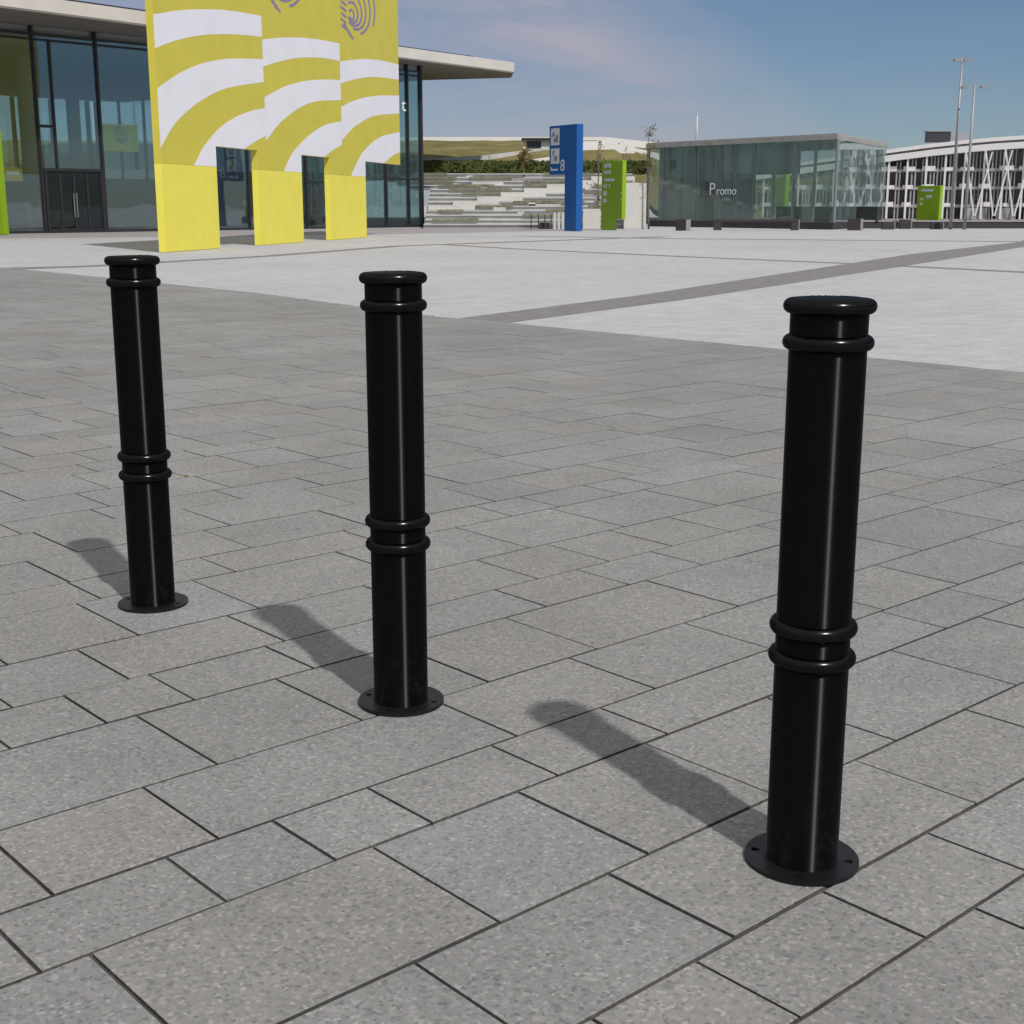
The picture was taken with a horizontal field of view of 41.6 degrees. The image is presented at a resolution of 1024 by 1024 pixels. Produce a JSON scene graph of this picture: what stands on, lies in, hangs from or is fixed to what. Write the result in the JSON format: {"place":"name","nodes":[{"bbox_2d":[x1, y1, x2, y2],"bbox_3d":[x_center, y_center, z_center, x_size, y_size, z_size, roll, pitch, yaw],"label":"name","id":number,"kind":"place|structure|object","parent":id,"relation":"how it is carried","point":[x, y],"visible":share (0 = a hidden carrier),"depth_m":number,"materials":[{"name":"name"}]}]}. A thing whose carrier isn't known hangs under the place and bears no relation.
{"place":"outdoors","nodes":[
{"label":"outdoors","id":0,"kind":"place"},
{"bbox_2d":[2,140,858,224],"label":"hill","id":1,"kind":"structure","parent":0,"point":[134,165],"depth_m":120.79,"materials":[{"name":"green plant"}]},
{"bbox_2d":[404,147,548,161],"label":"garden wall","id":2,"kind":"structure","parent":1,"relation":"on","point":[488,157],"depth_m":114.13,"materials":[{"name":"concrete"}]},
{"bbox_2d":[400,137,657,149],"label":"garden wall","id":3,"kind":"structure","parent":1,"relation":"on","point":[639,144],"depth_m":144.38,"materials":[{"name":"white paint"}]},
{"bbox_2d":[521,138,549,148],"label":"hut","id":4,"kind":"object","parent":1,"relation":"on","point":[534,143],"visible":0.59,"depth_m":120.17,"materials":[{"name":"white paint"}]},
{"bbox_2d":[527,141,540,147],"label":"window","id":5,"kind":"structure","parent":4,"relation":"in","point":[530,144],"depth_m":120.18,"materials":[{"name":"black glass"}]},
{"bbox_2d":[532,157,548,161],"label":"garden wall","id":6,"kind":"structure","parent":1,"relation":"on","point":[541,159],"depth_m":113.00,"materials":[{"name":"white paint"}]},
{"bbox_2d":[583,145,634,153],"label":"garden wall","id":7,"kind":"structure","parent":1,"relation":"on","point":[630,149],"depth_m":118.39,"materials":[{"name":"white paint"}]},
{"bbox_2d":[583,141,658,159],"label":"garden wall","id":8,"kind":"structure","parent":1,"relation":"on","point":[641,151],"depth_m":128.27,"materials":[{"name":"white paint"}]},
{"bbox_2d":[696,113,697,139],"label":"flagpole","id":9,"kind":"object","parent":1,"relation":"on","point":[697,126],"visible":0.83,"depth_m":122.23,"materials":[{"name":"white metal"}]},
{"bbox_2d":[0,268,1023,1023],"bbox_3d":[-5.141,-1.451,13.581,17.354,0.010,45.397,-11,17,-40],"label":"pavement","id":10,"kind":"structure","parent":0,"point":[602,534],"depth_m":4.52,"materials":[{"name":"stone"}]},
{"bbox_2d":[104,255,187,613],"bbox_3d":[-1.476,-0.310,5.384,0.281,1.408,0.281,0,13,0],"label":"bollard","id":11,"kind":"object","parent":10,"relation":"on","point":[133,282],"visible":1,"depth_m":5.31,"materials":[{"name":"black metal"}]},
{"bbox_2d":[358,270,443,716],"bbox_3d":[-0.366,-0.057,4.293,0.281,1.400,0.281,0,13,0],"label":"bollard","id":12,"kind":"object","parent":10,"relation":"on","point":[393,305],"visible":1,"depth_m":4.22,"materials":[{"name":"black metal"}]},
{"bbox_2d":[744,295,877,886],"bbox_3d":[0.725,0.191,3.220,0.281,1.394,0.281,0,13,0],"label":"bollard","id":13,"kind":"object","parent":10,"relation":"on","point":[828,342],"visible":1,"depth_m":3.15,"materials":[{"name":"black metal"}]},
{"bbox_2d":[0,206,1023,371],"bbox_3d":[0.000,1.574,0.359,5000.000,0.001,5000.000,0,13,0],"label":"ground","id":14,"kind":"structure","parent":0,"point":[965,318],"depth_m":32.12,"materials":[{"name":"concrete"}]},
{"bbox_2d":[145,0,399,251],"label":"portal","id":15,"kind":"object","parent":14,"relation":"on","point":[278,88],"visible":1,"depth_m":55.71,"materials":[{"name":"yellow paint"}]},
{"bbox_2d":[0,225,600,238],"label":"hall apron","id":16,"kind":"object","parent":14,"relation":"on","point":[403,230],"visible":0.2,"depth_m":81.28,"materials":[{"name":"grey concrete"}]},
{"bbox_2d":[0,130,8,234],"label":"totem sign","id":17,"kind":"object","parent":16,"relation":"on","point":[4,227],"visible":1,"depth_m":74.26,"materials":[{"name":"metal"}]},
{"bbox_2d":[4,169,22,230],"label":"sign","id":18,"kind":"object","parent":16,"relation":"on","point":[13,175],"visible":0.96,"depth_m":78.29,"materials":[{"name":"metal"}]},
{"bbox_2d":[0,0,513,233],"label":"glass hall","id":19,"kind":"structure","parent":16,"relation":"on","point":[71,53],"depth_m":89.03,"materials":[{"name":"glass"}]},
{"bbox_2d":[43,168,106,232],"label":"entrance door","id":20,"kind":"structure","parent":19,"relation":"in","point":[75,198],"depth_m":80.27,"materials":[{"name":"metal"}]},
{"bbox_2d":[102,50,138,151],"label":"hanging banner","id":21,"kind":"object","parent":19,"relation":"hanging from","point":[117,137],"visible":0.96,"depth_m":83.23,"materials":[{"name":"green fabric"}]},
{"bbox_2d":[530,213,552,228],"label":"shelter","id":22,"kind":"object","parent":16,"relation":"on","point":[544,225],"visible":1,"depth_m":92.57,"materials":[{"name":"metal"}]},
{"bbox_2d":[553,212,555,228],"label":"marker post","id":23,"kind":"object","parent":16,"relation":"on","point":[554,220],"visible":1,"depth_m":91.48,"materials":[{"name":"white paint"}]},
{"bbox_2d":[557,212,559,228],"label":"marker post","id":24,"kind":"object","parent":16,"relation":"on","point":[558,225],"visible":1,"depth_m":91.51,"materials":[{"name":"white paint"}]},
{"bbox_2d":[562,212,563,228],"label":"marker post","id":25,"kind":"object","parent":16,"relation":"on","point":[562,220],"visible":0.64,"depth_m":91.48,"materials":[{"name":"white paint"}]},
{"bbox_2d":[583,209,600,228],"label":"retaining wall","id":26,"kind":"structure","parent":16,"relation":"on","point":[591,218],"depth_m":92.82,"materials":[{"name":"white concrete"}]},
{"bbox_2d":[586,140,604,208],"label":"young tree","id":27,"kind":"object","parent":16,"relation":"on","point":[598,195],"visible":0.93,"depth_m":93.37,"materials":[{"name":"grey plant"}]},
{"bbox_2d":[9,236,662,268],"bbox_3d":[-3.515,-10.506,53.329,3.784,0.001,42.699,7,15,28],"label":"paving stripe","id":28,"kind":"object","parent":14,"relation":"on","point":[301,253],"visible":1,"depth_m":45.93,"materials":[{"name":"stone"}]},
{"bbox_2d":[372,173,647,228],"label":"stepped terrace","id":29,"kind":"structure","parent":14,"relation":"on","point":[485,200],"depth_m":100.20,"materials":[{"name":"concrete"}]},
{"bbox_2d":[365,159,646,174],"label":"hedge","id":30,"kind":"object","parent":29,"relation":"on","point":[487,166],"visible":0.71,"depth_m":107.41,"materials":[{"name":"green plant"}]},
{"bbox_2d":[516,145,534,176],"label":"young tree","id":31,"kind":"object","parent":29,"relation":"on","point":[524,154],"visible":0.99,"depth_m":105.46,"materials":[{"name":"green plant"}]},
{"bbox_2d":[617,142,635,181],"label":"young tree","id":32,"kind":"object","parent":29,"relation":"on","point":[627,159],"visible":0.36,"depth_m":94.49,"materials":[{"name":"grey plant"}]},
{"bbox_2d":[549,124,582,230],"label":"totem sign","id":33,"kind":"object","parent":14,"relation":"on","point":[566,151],"visible":1,"depth_m":84.83,"materials":[{"name":"blue metal"}]},
{"bbox_2d":[601,160,625,229],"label":"totem sign","id":34,"kind":"object","parent":14,"relation":"on","point":[613,202],"visible":1,"depth_m":88.01,"materials":[{"name":"metal"}]},
{"bbox_2d":[642,124,658,228],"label":"young tree","id":35,"kind":"object","parent":14,"relation":"on","point":[648,158],"visible":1,"depth_m":91.57,"materials":[{"name":"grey plant"}]},
{"bbox_2d":[676,219,690,230],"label":"bench","id":36,"kind":"object","parent":14,"relation":"on","point":[683,224],"visible":1,"depth_m":87.01,"materials":[{"name":"grey concrete"}]},
{"bbox_2d":[449,244,1023,272],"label":"paving strip","id":37,"kind":"object","parent":14,"relation":"on","point":[762,259],"visible":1,"depth_m":40.14,"materials":[{"name":"stone"}]},
{"bbox_2d":[459,240,1023,322],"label":"paving band","id":38,"kind":"object","parent":14,"relation":"on","point":[718,288],"visible":1,"depth_m":27.66,"materials":[{"name":"stone"}]},
{"bbox_2d":[713,219,799,229],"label":"bench","id":39,"kind":"object","parent":14,"relation":"on","point":[717,224],"visible":0.99,"depth_m":88.37,"materials":[{"name":"grey concrete"}]},
{"bbox_2d":[646,133,887,228],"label":"glass pavilion","id":40,"kind":"structure","parent":14,"relation":"on","point":[704,183],"depth_m":100.04,"materials":[{"name":"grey glass"}]},
{"bbox_2d":[704,182,714,220],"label":"door","id":41,"kind":"structure","parent":40,"relation":"in","point":[708,199],"depth_m":101.70,"materials":[{"name":"grey glass"}]},
{"bbox_2d":[532,236,1019,241],"bbox_3d":[11.326,-13.326,65.707,26.126,0.001,2.846,6,14,26],"label":"paving line","id":42,"kind":"object","parent":14,"relation":"on","point":[780,239],"visible":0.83,"depth_m":64.69,"materials":[{"name":"stone"}]},
{"bbox_2d":[770,174,789,218],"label":"totem sign","id":43,"kind":"object","parent":14,"relation":"on","point":[782,184],"visible":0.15,"depth_m":119.94,"materials":[{"name":"metal"}]},
{"bbox_2d":[847,219,862,229],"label":"bench","id":44,"kind":"object","parent":14,"relation":"on","point":[854,224],"visible":1,"depth_m":88.13,"materials":[{"name":"grey concrete"}]},
{"bbox_2d":[881,222,895,228],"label":"bench","id":45,"kind":"object","parent":14,"relation":"on","point":[887,225],"visible":1,"depth_m":91.53,"materials":[{"name":"grey concrete"}]},
{"bbox_2d":[899,220,911,228],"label":"bench","id":46,"kind":"object","parent":14,"relation":"on","point":[905,224],"visible":1,"depth_m":93.28,"materials":[{"name":"grey concrete"}]},
{"bbox_2d":[916,186,942,219],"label":"totem sign","id":47,"kind":"object","parent":14,"relation":"on","point":[929,202],"visible":0.74,"depth_m":96.44,"materials":[{"name":"metal"}]},
{"bbox_2d":[842,220,1023,227],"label":"wall","id":48,"kind":"structure","parent":14,"relation":"on","point":[969,224],"depth_m":95.44,"materials":[{"name":"grey stone"}]},
{"bbox_2d":[930,222,943,228],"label":"bench","id":49,"kind":"object","parent":14,"relation":"on","point":[936,225],"visible":0.98,"depth_m":92.13,"materials":[{"name":"grey concrete"}]},
{"bbox_2d":[949,57,971,228],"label":"lamp mast","id":50,"kind":"object","parent":14,"relation":"on","point":[954,163],"visible":1,"depth_m":89.95,"materials":[{"name":"metal"}]},
{"bbox_2d":[960,84,988,229],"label":"lamp mast","id":51,"kind":"object","parent":14,"relation":"on","point":[968,174],"visible":1,"depth_m":88.95,"materials":[{"name":"metal"}]},
{"bbox_2d":[0,0,1023,205],"label":"sky","id":52,"kind":"structure","parent":0,"point":[879,70],"materials":[{"name":"blue"}]},
{"bbox_2d":[623,183,646,228],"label":"retaining wall","id":53,"kind":"structure","parent":0,"point":[635,216],"depth_m":92.84,"materials":[{"name":"white concrete"}]},
{"bbox_2d":[755,135,1023,219],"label":"lattice building","id":54,"kind":"structure","parent":0,"point":[996,185],"depth_m":144.46,"materials":[{"name":"white paint"}]},
{"bbox_2d":[923,130,967,142],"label":"roof unit","id":55,"kind":"structure","parent":54,"relation":"on","point":[936,136],"depth_m":148.58,"materials":[{"name":"metal"}]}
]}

